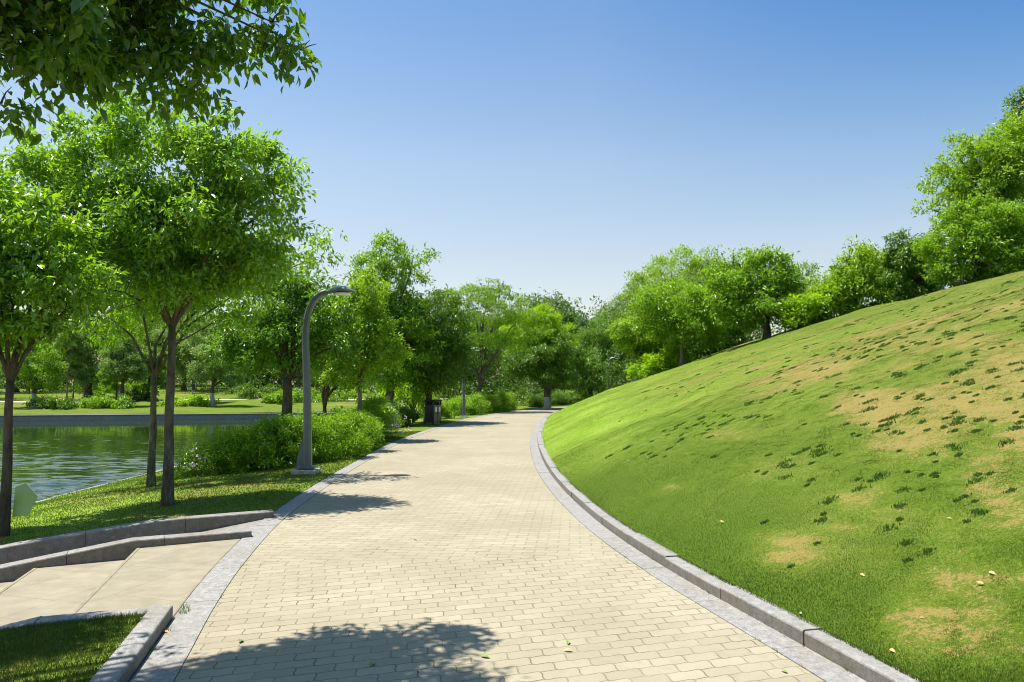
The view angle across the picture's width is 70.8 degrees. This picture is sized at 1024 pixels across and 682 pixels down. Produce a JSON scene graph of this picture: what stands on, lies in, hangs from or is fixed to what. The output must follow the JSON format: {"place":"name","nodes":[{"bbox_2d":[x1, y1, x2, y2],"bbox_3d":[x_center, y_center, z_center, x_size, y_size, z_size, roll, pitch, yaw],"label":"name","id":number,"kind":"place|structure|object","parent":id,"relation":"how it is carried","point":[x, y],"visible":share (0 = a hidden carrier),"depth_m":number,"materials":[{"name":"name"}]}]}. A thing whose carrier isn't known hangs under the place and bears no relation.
{"place":"outdoors","nodes":[
{"label":"outdoors","id":0,"kind":"place"},
{"bbox_2d":[0,609,147,681],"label":"planter lawn","id":1,"kind":"structure","parent":0,"point":[52,668],"depth_m":4.23,"materials":[{"name":"green plant"}]},
{"bbox_2d":[0,0,321,148],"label":"tree","id":2,"kind":"object","parent":1,"relation":"on","point":[96,61],"visible":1,"depth_m":4.68,"materials":[{"name":"green plant"}]},
{"bbox_2d":[0,419,270,507],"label":"water","id":3,"kind":"structure","parent":0,"point":[53,458],"depth_m":25.29,"materials":[{"name":"green liquid"}]},
{"bbox_2d":[0,410,514,544],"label":"lawn","id":4,"kind":"structure","parent":0,"point":[420,425],"depth_m":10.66,"materials":[{"name":"green plant"}]},
{"bbox_2d":[12,483,37,516],"bbox_3d":[-6.986,2.273,10.069,0.620,0.549,0.159,2,-4,-25],"label":"faceted boulder","id":5,"kind":"object","parent":4,"relation":"on","point":[25,496],"visible":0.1,"depth_m":10.12,"materials":[{"name":"green stone"}]},
{"bbox_2d":[0,162,129,536],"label":"tree","id":6,"kind":"object","parent":4,"relation":"on","point":[29,274],"visible":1,"depth_m":8.69,"materials":[{"name":"green plant"}]},
{"bbox_2d":[0,509,273,563],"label":"ramp wall","id":7,"kind":"structure","parent":4,"relation":"on","point":[19,551],"depth_m":8.08,"materials":[{"name":"stone"}]},
{"bbox_2d":[0,82,321,506],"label":"tree","id":8,"kind":"object","parent":4,"relation":"on","point":[152,258],"visible":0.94,"depth_m":10.04,"materials":[{"name":"green plant"}]},
{"bbox_2d":[29,206,350,487],"bbox_3d":[-5.869,0.031,13.937,5.884,5.515,4.338,0,-3,0],"label":"tree","id":9,"kind":"object","parent":4,"relation":"on","point":[119,322],"visible":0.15,"depth_m":12.92,"materials":[{"name":"green plant"}]},
{"bbox_2d":[174,411,349,479],"bbox_3d":[-5.071,2.141,14.707,3.691,1.489,2.298,2,-4,-27],"label":"shrub","id":10,"kind":"object","parent":4,"relation":"on","point":[272,443],"visible":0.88,"depth_m":14.25,"materials":[{"name":"green plant"}]},
{"bbox_2d":[195,258,366,418],"bbox_3d":[-5.671,0.369,18.109,4.153,5.161,2.967,0,-3,0],"label":"tree","id":11,"kind":"object","parent":4,"relation":"on","point":[283,323],"visible":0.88,"depth_m":17.73,"materials":[{"name":"green plant"}]},
{"bbox_2d":[291,286,355,474],"bbox_3d":[-3.445,0.718,13.281,1.090,3.502,0.380,0,-3,0],"label":"street lamp","id":12,"kind":"object","parent":4,"relation":"on","point":[304,466],"visible":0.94,"depth_m":13.23,"materials":[{"name":"metal"}]},
{"bbox_2d":[304,433,308,446],"bbox_3d":[-3.752,1.803,13.154,0.075,0.260,0.006,0,-3,0],"label":"access door","id":13,"kind":"structure","parent":12,"relation":"in","point":[306,444],"depth_m":13.15,"materials":[{"name":"grey paint"}]},
{"bbox_2d":[295,284,361,416],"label":"tree","id":14,"kind":"object","parent":4,"relation":"on","point":[325,394],"visible":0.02,"depth_m":21.89,"materials":[{"name":"green plant"}]},
{"bbox_2d":[289,405,405,458],"bbox_3d":[-4.416,2.346,18.988,2.743,1.513,7.067,0,-3,0],"label":"shrub","id":15,"kind":"object","parent":4,"relation":"on","point":[362,429],"visible":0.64,"depth_m":16.49,"materials":[{"name":"green plant"}]},
{"bbox_2d":[317,259,416,412],"bbox_3d":[-4.287,0.325,21.137,2.730,5.417,2.350,2,-4,-24],"label":"tree","id":16,"kind":"object","parent":4,"relation":"on","point":[374,323],"visible":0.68,"depth_m":20.75,"materials":[{"name":"green plant"}]},
{"bbox_2d":[344,394,411,436],"bbox_3d":[-4.401,2.412,22.941,2.004,1.530,3.890,1,-4,-19],"label":"shrub","id":17,"kind":"object","parent":4,"relation":"on","point":[376,404],"visible":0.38,"depth_m":22.09,"materials":[{"name":"green plant"}]},
{"bbox_2d":[338,228,446,406],"bbox_3d":[-4.947,-0.528,29.131,4.677,8.303,3.969,0,-3,0],"label":"tree","id":18,"kind":"object","parent":4,"relation":"on","point":[410,326],"visible":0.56,"depth_m":28.75,"materials":[{"name":"green plant"}]},
{"bbox_2d":[390,405,420,427],"bbox_3d":[-4.340,2.987,27.919,1.486,1.150,4.446,0,-3,0],"label":"shrub","id":19,"kind":"object","parent":4,"relation":"on","point":[411,414],"visible":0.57,"depth_m":27.76,"materials":[{"name":"green plant"}]},
{"bbox_2d":[375,382,441,409],"bbox_3d":[-4.569,2.435,31.919,3.028,2.616,2.174,0,-3,0],"label":"shrub","id":20,"kind":"object","parent":4,"relation":"on","point":[418,399],"visible":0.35,"depth_m":31.77,"materials":[{"name":"green plant"}]},
{"bbox_2d":[424,399,441,423],"bbox_3d":[-3.200,2.864,29.181,0.471,0.985,0.690,-2,-4,24],"label":"litter bin","id":21,"kind":"object","parent":4,"relation":"on","point":[432,411],"visible":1,"depth_m":28.93,"materials":[{"name":"black metal"}]},
{"bbox_2d":[434,405,437,421],"bbox_3d":[-3.064,2.914,28.966,0.035,0.660,0.255,-2,-4,24],"label":"door","id":22,"kind":"structure","parent":21,"relation":"in","point":[435,406],"depth_m":28.92,"materials":[{"name":"black paint"}]},
{"bbox_2d":[438,405,440,420],"bbox_3d":[-2.943,2.929,29.220,0.035,0.660,0.255,-2,-4,24],"label":"door","id":23,"kind":"structure","parent":21,"relation":"in","point":[439,406],"depth_m":29.22,"materials":[{"name":"black paint"}]},
{"bbox_2d":[390,284,485,422],"bbox_3d":[-3.341,0.609,30.496,4.418,6.050,3.895,-2,-4,33],"label":"tree","id":24,"kind":"object","parent":4,"relation":"on","point":[447,324],"visible":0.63,"depth_m":29.99,"materials":[{"name":"green plant"}]},
{"bbox_2d":[416,396,461,420],"bbox_3d":[-3.519,3.216,33.114,1.898,1.525,3.588,-1,-3,12],"label":"shrub","id":25,"kind":"object","parent":4,"relation":"on","point":[445,413],"visible":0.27,"depth_m":33.76,"materials":[{"name":"green plant"}]},
{"bbox_2d":[459,347,479,418],"bbox_3d":[-2.045,2.040,35.341,1.090,3.502,0.380,0,-3,0],"label":"street lamp","id":26,"kind":"object","parent":4,"relation":"on","point":[463,411],"visible":0.59,"depth_m":35.25,"materials":[{"name":"grey metal"}]},
{"bbox_2d":[440,391,520,416],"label":"shrub","id":27,"kind":"object","parent":4,"relation":"on","point":[478,404],"visible":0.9,"depth_m":40.14,"materials":[{"name":"green plant"}]},
{"bbox_2d":[440,277,556,396],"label":"tree","id":28,"kind":"object","parent":4,"relation":"on","point":[496,338],"visible":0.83,"depth_m":41.75,"materials":[{"name":"green plant"}]},
{"bbox_2d":[0,397,525,401],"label":"footpath","id":29,"kind":"structure","parent":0,"point":[205,399],"depth_m":61.29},
{"bbox_2d":[0,385,613,414],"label":"lawn","id":30,"kind":"structure","parent":0,"point":[227,406],"depth_m":55.30,"materials":[{"name":"green plant"}]},
{"bbox_2d":[0,318,41,393],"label":"tree","id":31,"kind":"object","parent":30,"relation":"on","point":[18,380],"visible":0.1,"depth_m":61.64,"materials":[{"name":"green plant"}]},
{"bbox_2d":[0,305,61,391],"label":"tree","id":32,"kind":"object","parent":30,"relation":"on","point":[16,388],"visible":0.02,"depth_m":77.56,"materials":[{"name":"green plant"}]},
{"bbox_2d":[2,337,71,407],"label":"tree","id":33,"kind":"object","parent":30,"relation":"on","point":[53,367],"visible":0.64,"depth_m":51.59,"materials":[{"name":"green plant"}]},
{"bbox_2d":[22,394,79,409],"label":"shrub","id":34,"kind":"object","parent":30,"relation":"on","point":[53,403],"visible":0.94,"depth_m":49.83,"materials":[{"name":"green plant"}]},
{"bbox_2d":[26,291,100,388],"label":"tree","id":35,"kind":"object","parent":30,"relation":"on","point":[60,359],"visible":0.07,"depth_m":83.79,"materials":[{"name":"green plant"}]},
{"bbox_2d":[47,319,92,396],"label":"tree","id":36,"kind":"object","parent":30,"relation":"on","point":[80,347],"visible":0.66,"depth_m":59.65,"materials":[{"name":"green plant"}]},
{"bbox_2d":[55,327,99,397],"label":"tree","id":37,"kind":"object","parent":30,"relation":"on","point":[84,377],"visible":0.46,"depth_m":60.76,"materials":[{"name":"green plant"}]},
{"bbox_2d":[72,279,109,397],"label":"tree","id":38,"kind":"object","parent":30,"relation":"on","point":[88,390],"visible":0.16,"depth_m":63.76,"materials":[{"name":"green plant"}]},
{"bbox_2d":[78,393,137,408],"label":"shrub","id":39,"kind":"object","parent":30,"relation":"on","point":[96,402],"visible":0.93,"depth_m":50.77,"materials":[{"name":"green plant"}]},
{"bbox_2d":[95,351,129,399],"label":"tree","id":40,"kind":"object","parent":30,"relation":"on","point":[108,382],"visible":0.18,"depth_m":57.47,"materials":[{"name":"green plant"}]},
{"bbox_2d":[95,330,152,398],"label":"tree","id":41,"kind":"object","parent":30,"relation":"on","point":[132,365],"visible":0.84,"depth_m":52.61,"materials":[{"name":"green plant"}]},
{"bbox_2d":[92,378,159,396],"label":"shrub","id":42,"kind":"object","parent":30,"relation":"on","point":[107,390],"visible":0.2,"depth_m":65.25,"materials":[{"name":"green plant"}]},
{"bbox_2d":[93,312,167,381],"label":"tree","id":43,"kind":"object","parent":30,"relation":"on","point":[158,347],"visible":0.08,"depth_m":86.44,"materials":[{"name":"green plant"}]},
{"bbox_2d":[115,380,159,400],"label":"shrub","id":44,"kind":"object","parent":30,"relation":"on","point":[141,393],"visible":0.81,"depth_m":59.40,"materials":[{"name":"green plant"}]},
{"bbox_2d":[122,336,167,394],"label":"tree","id":45,"kind":"object","parent":30,"relation":"on","point":[161,376],"visible":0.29,"depth_m":59.58,"materials":[{"name":"green plant"}]},
{"bbox_2d":[149,305,217,390],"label":"tree","id":46,"kind":"object","parent":30,"relation":"on","point":[155,332],"visible":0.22,"depth_m":81.13,"materials":[{"name":"green plant"}]},
{"bbox_2d":[158,392,220,406],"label":"shrub","id":47,"kind":"object","parent":30,"relation":"on","point":[198,400],"visible":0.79,"depth_m":53.46,"materials":[{"name":"green plant"}]},
{"bbox_2d":[166,328,215,396],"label":"tree","id":48,"kind":"object","parent":30,"relation":"on","point":[183,353],"visible":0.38,"depth_m":57.44,"materials":[{"name":"green plant"}]},
{"bbox_2d":[186,332,252,405],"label":"tree","id":49,"kind":"object","parent":30,"relation":"on","point":[205,376],"visible":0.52,"depth_m":53.40,"materials":[{"name":"green plant"}]},
{"bbox_2d":[184,298,276,388],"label":"tree","id":50,"kind":"object","parent":30,"relation":"on","point":[257,303],"visible":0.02,"depth_m":87.69,"materials":[{"name":"green plant"}]},
{"bbox_2d":[224,319,271,392],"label":"tree","id":51,"kind":"object","parent":30,"relation":"on","point":[246,379],"visible":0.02,"depth_m":65.82,"materials":[{"name":"green plant"}]},
{"bbox_2d":[230,381,282,399],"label":"shrub","id":52,"kind":"object","parent":30,"relation":"on","point":[252,391],"visible":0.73,"depth_m":62.25,"materials":[{"name":"green plant"}]},
{"bbox_2d":[251,299,302,389],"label":"tree","id":53,"kind":"object","parent":30,"relation":"on","point":[279,382],"visible":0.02,"depth_m":83.71,"materials":[{"name":"green plant"}]},
{"bbox_2d":[260,389,296,402],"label":"shrub","id":54,"kind":"object","parent":30,"relation":"on","point":[272,398],"visible":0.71,"depth_m":57.19,"materials":[{"name":"green plant"}]},
{"bbox_2d":[268,340,324,394],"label":"tree","id":55,"kind":"object","parent":30,"relation":"on","point":[300,377],"visible":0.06,"depth_m":63.80,"materials":[{"name":"green plant"}]},
{"bbox_2d":[292,387,373,402],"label":"shrub","id":56,"kind":"object","parent":30,"relation":"on","point":[298,398],"visible":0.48,"depth_m":59.71,"materials":[{"name":"green plant"}]},
{"bbox_2d":[434,313,666,397],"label":"woods","id":57,"kind":"object","parent":30,"relation":"on","point":[499,378],"visible":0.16,"depth_m":65.66,"materials":[{"name":"green plant"}]},
{"bbox_2d":[524,293,584,393],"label":"tree","id":58,"kind":"object","parent":30,"relation":"on","point":[568,318],"visible":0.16,"depth_m":59.86,"materials":[{"name":"green plant"}]},
{"bbox_2d":[574,391,593,402],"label":"shrub","id":59,"kind":"object","parent":30,"relation":"on","point":[584,396],"visible":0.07,"depth_m":56.33,"materials":[{"name":"green plant"}]},
{"bbox_2d":[329,298,880,418],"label":"undergrowth","id":60,"kind":"object","parent":30,"relation":"on","point":[524,388],"visible":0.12,"depth_m":47.58,"materials":[{"name":"green plant"}]},
{"bbox_2d":[590,270,666,382],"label":"tree","id":61,"kind":"object","parent":30,"relation":"on","point":[619,307],"visible":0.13,"depth_m":61.85,"materials":[{"name":"green plant"}]},
{"bbox_2d":[779,259,828,299],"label":"tree","id":62,"kind":"object","parent":30,"relation":"on","point":[808,271],"visible":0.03,"depth_m":65.84,"materials":[{"name":"green plant"}]},
{"bbox_2d":[0,383,917,677],"bbox_3d":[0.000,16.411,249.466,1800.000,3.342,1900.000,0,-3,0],"label":"ground","id":63,"kind":"structure","parent":0,"point":[294,385],"depth_m":64.43,"materials":[{"name":"green plant"}]},
{"bbox_2d":[0,607,150,630],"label":"planter wall","id":64,"kind":"structure","parent":63,"relation":"on","point":[37,620],"depth_m":4.86,"materials":[{"name":"concrete"}]},
{"bbox_2d":[36,465,180,501],"bbox_3d":[-8.569,3.450,15.814,0.714,0.689,60.048,0,-3,-2],"label":"shore edging","id":65,"kind":"object","parent":63,"relation":"on","point":[94,486],"visible":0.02,"depth_m":15.03,"materials":[{"name":"stone"}]},
{"bbox_2d":[0,539,240,625],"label":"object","id":66,"kind":"structure","parent":63,"relation":"on","point":[174,576],"depth_m":6.14,"materials":[{"name":"beige concrete"}]},
{"bbox_2d":[0,548,139,613],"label":"step edge","id":67,"kind":"object","parent":66,"relation":"on","point":[96,589],"visible":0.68,"depth_m":6.18,"materials":[{"name":"beige concrete"}]},
{"bbox_2d":[0,528,251,582],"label":"step wall","id":68,"kind":"structure","parent":63,"relation":"on","point":[123,549],"depth_m":7.15,"materials":[{"name":"stone"}]},
{"bbox_2d":[0,412,333,421],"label":"lake wall","id":69,"kind":"structure","parent":63,"relation":"on","point":[131,417],"depth_m":44.62,"materials":[{"name":"concrete"}]},
{"bbox_2d":[202,519,262,531],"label":"ramp","id":70,"kind":"structure","parent":63,"relation":"on","point":[251,525],"depth_m":8.49,"materials":[{"name":"beige concrete"}]},
{"bbox_2d":[0,281,781,393],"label":"woods","id":71,"kind":"object","parent":63,"relation":"on","point":[271,376],"visible":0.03,"depth_m":92.07,"materials":[{"name":"green plant"}]},
{"bbox_2d":[394,403,566,410],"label":"verge","id":72,"kind":"structure","parent":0,"point":[522,407],"depth_m":49.73,"materials":[{"name":"green plant"}]},
{"bbox_2d":[498,302,582,399],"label":"tree","id":73,"kind":"object","parent":72,"relation":"on","point":[550,317],"visible":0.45,"depth_m":47.94,"materials":[{"name":"green plant"}]},
{"bbox_2d":[524,390,582,408],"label":"shrub","id":74,"kind":"object","parent":72,"relation":"on","point":[536,400],"visible":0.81,"depth_m":53.24,"materials":[{"name":"green plant"}]},
{"bbox_2d":[564,310,641,399],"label":"tree","id":75,"kind":"object","parent":72,"relation":"on","point":[589,379],"visible":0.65,"depth_m":56.55,"materials":[{"name":"green plant"}]},
{"bbox_2d":[174,407,824,681],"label":"path","id":76,"kind":"structure","parent":0,"point":[511,565],"depth_m":5.59,"materials":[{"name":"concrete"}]},
{"bbox_2d":[150,465,849,673],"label":"weeds","id":77,"kind":"object","parent":76,"relation":"on","point":[185,611],"visible":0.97,"depth_m":5.16,"materials":[{"name":"green plant"}]},
{"bbox_2d":[0,0,1023,383],"label":"sky","id":78,"kind":"structure","parent":0,"point":[563,146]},
{"bbox_2d":[541,271,1023,681],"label":"hill","id":79,"kind":"structure","parent":0,"point":[878,507],"depth_m":7.26,"materials":[{"name":"green plant"}]},
{"bbox_2d":[607,357,619,389],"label":"street lamp","id":80,"kind":"object","parent":79,"relation":"on","point":[608,373],"visible":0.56,"depth_m":49.89,"materials":[{"name":"grey metal"}]},
{"bbox_2d":[605,314,686,380],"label":"tree","id":81,"kind":"object","parent":79,"relation":"on","point":[634,346],"visible":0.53,"depth_m":39.47,"materials":[{"name":"green plant"}]},
{"bbox_2d":[625,342,695,379],"bbox_3d":[7.721,1.049,37.553,3.740,2.281,2.282,-1,-4,20],"label":"shrub","id":82,"kind":"object","parent":79,"relation":"on","point":[655,363],"visible":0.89,"depth_m":37.19,"materials":[{"name":"green plant"}]},
{"bbox_2d":[624,275,732,365],"bbox_3d":[8.558,-0.931,36.043,5.817,4.617,4.990,0,-3,0],"label":"tree","id":83,"kind":"object","parent":79,"relation":"on","point":[689,317],"visible":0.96,"depth_m":35.49,"materials":[{"name":"green plant"}]},
{"bbox_2d":[619,244,746,358],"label":"tree","id":84,"kind":"object","parent":79,"relation":"on","point":[692,269],"visible":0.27,"depth_m":46.55,"materials":[{"name":"green plant"}]},
{"bbox_2d":[683,259,759,353],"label":"tree","id":85,"kind":"object","parent":79,"relation":"on","point":[739,337],"visible":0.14,"depth_m":39.35,"materials":[{"name":"green plant"}]},
{"bbox_2d":[699,243,809,338],"bbox_3d":[11.111,-2.258,33.014,4.702,4.587,4.323,-2,-4,30],"label":"tree","id":86,"kind":"object","parent":79,"relation":"on","point":[740,296],"visible":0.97,"depth_m":32.57,"materials":[{"name":"green plant"}]},
{"bbox_2d":[773,281,845,332],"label":"tree","id":87,"kind":"object","parent":79,"relation":"on","point":[810,310],"visible":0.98,"depth_m":31.09,"materials":[{"name":"green plant"}]},
{"bbox_2d":[605,276,1023,567],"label":"grass tufts","id":88,"kind":"object","parent":79,"relation":"on","point":[904,542],"visible":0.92,"depth_m":7.76,"materials":[{"name":"green plant"}]},
{"bbox_2d":[793,234,913,320],"bbox_3d":[15.402,-2.708,32.179,5.722,4.304,4.190,0,-3,0],"label":"tree","id":89,"kind":"object","parent":79,"relation":"on","point":[856,279],"visible":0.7,"depth_m":31.35,"materials":[{"name":"green plant"}]},
{"bbox_2d":[874,227,950,301],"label":"tree","id":90,"kind":"object","parent":79,"relation":"on","point":[911,281],"visible":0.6,"depth_m":30.24,"materials":[{"name":"green plant"}]},
{"bbox_2d":[907,186,1023,290],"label":"tree","id":91,"kind":"object","parent":79,"relation":"on","point":[975,243],"visible":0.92,"depth_m":24.16,"materials":[{"name":"green plant"}]},
{"bbox_2d":[908,96,1023,246],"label":"tree","id":92,"kind":"object","parent":79,"relation":"on","point":[999,168],"visible":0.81,"depth_m":29.53,"materials":[{"name":"green plant"}]},
{"bbox_2d":[997,85,1023,184],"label":"tree","id":93,"kind":"object","parent":79,"relation":"on","point":[1018,102],"visible":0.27,"depth_m":36.92,"materials":[{"name":"green plant"}]},
{"bbox_2d":[1002,196,1023,265],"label":"tree","id":94,"kind":"object","parent":79,"relation":"on","point":[1021,197],"visible":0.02,"depth_m":25.96,"materials":[{"name":"green plant"}]},
{"label":"path bedding","id":95,"kind":"structure","parent":0,"visible":0},
{"bbox_2d":[129,406,567,681],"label":"kerb band","id":96,"kind":"object","parent":95,"relation":"on","point":[165,659],"visible":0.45,"depth_m":5.60,"materials":[{"name":"stone"}]},
{"bbox_2d":[89,605,172,681],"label":"planter kerb","id":97,"kind":"structure","parent":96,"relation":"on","point":[124,662],"depth_m":4.30,"materials":[{"name":"stone"}]},
{"bbox_2d":[499,329,581,408],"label":"tree","id":98,"kind":"object","parent":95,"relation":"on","point":[547,372],"visible":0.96,"depth_m":46.20,"materials":[{"name":"green plant"}]},
{"bbox_2d":[530,414,866,681],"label":"gutter band","id":99,"kind":"object","parent":95,"relation":"on","point":[817,665],"visible":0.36,"depth_m":5.55,"materials":[{"name":"stone"}]},
{"bbox_2d":[538,411,922,681],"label":"kerb","id":100,"kind":"structure","parent":95,"relation":"on","point":[860,664],"depth_m":5.18,"materials":[{"name":"concrete"}]}
]}

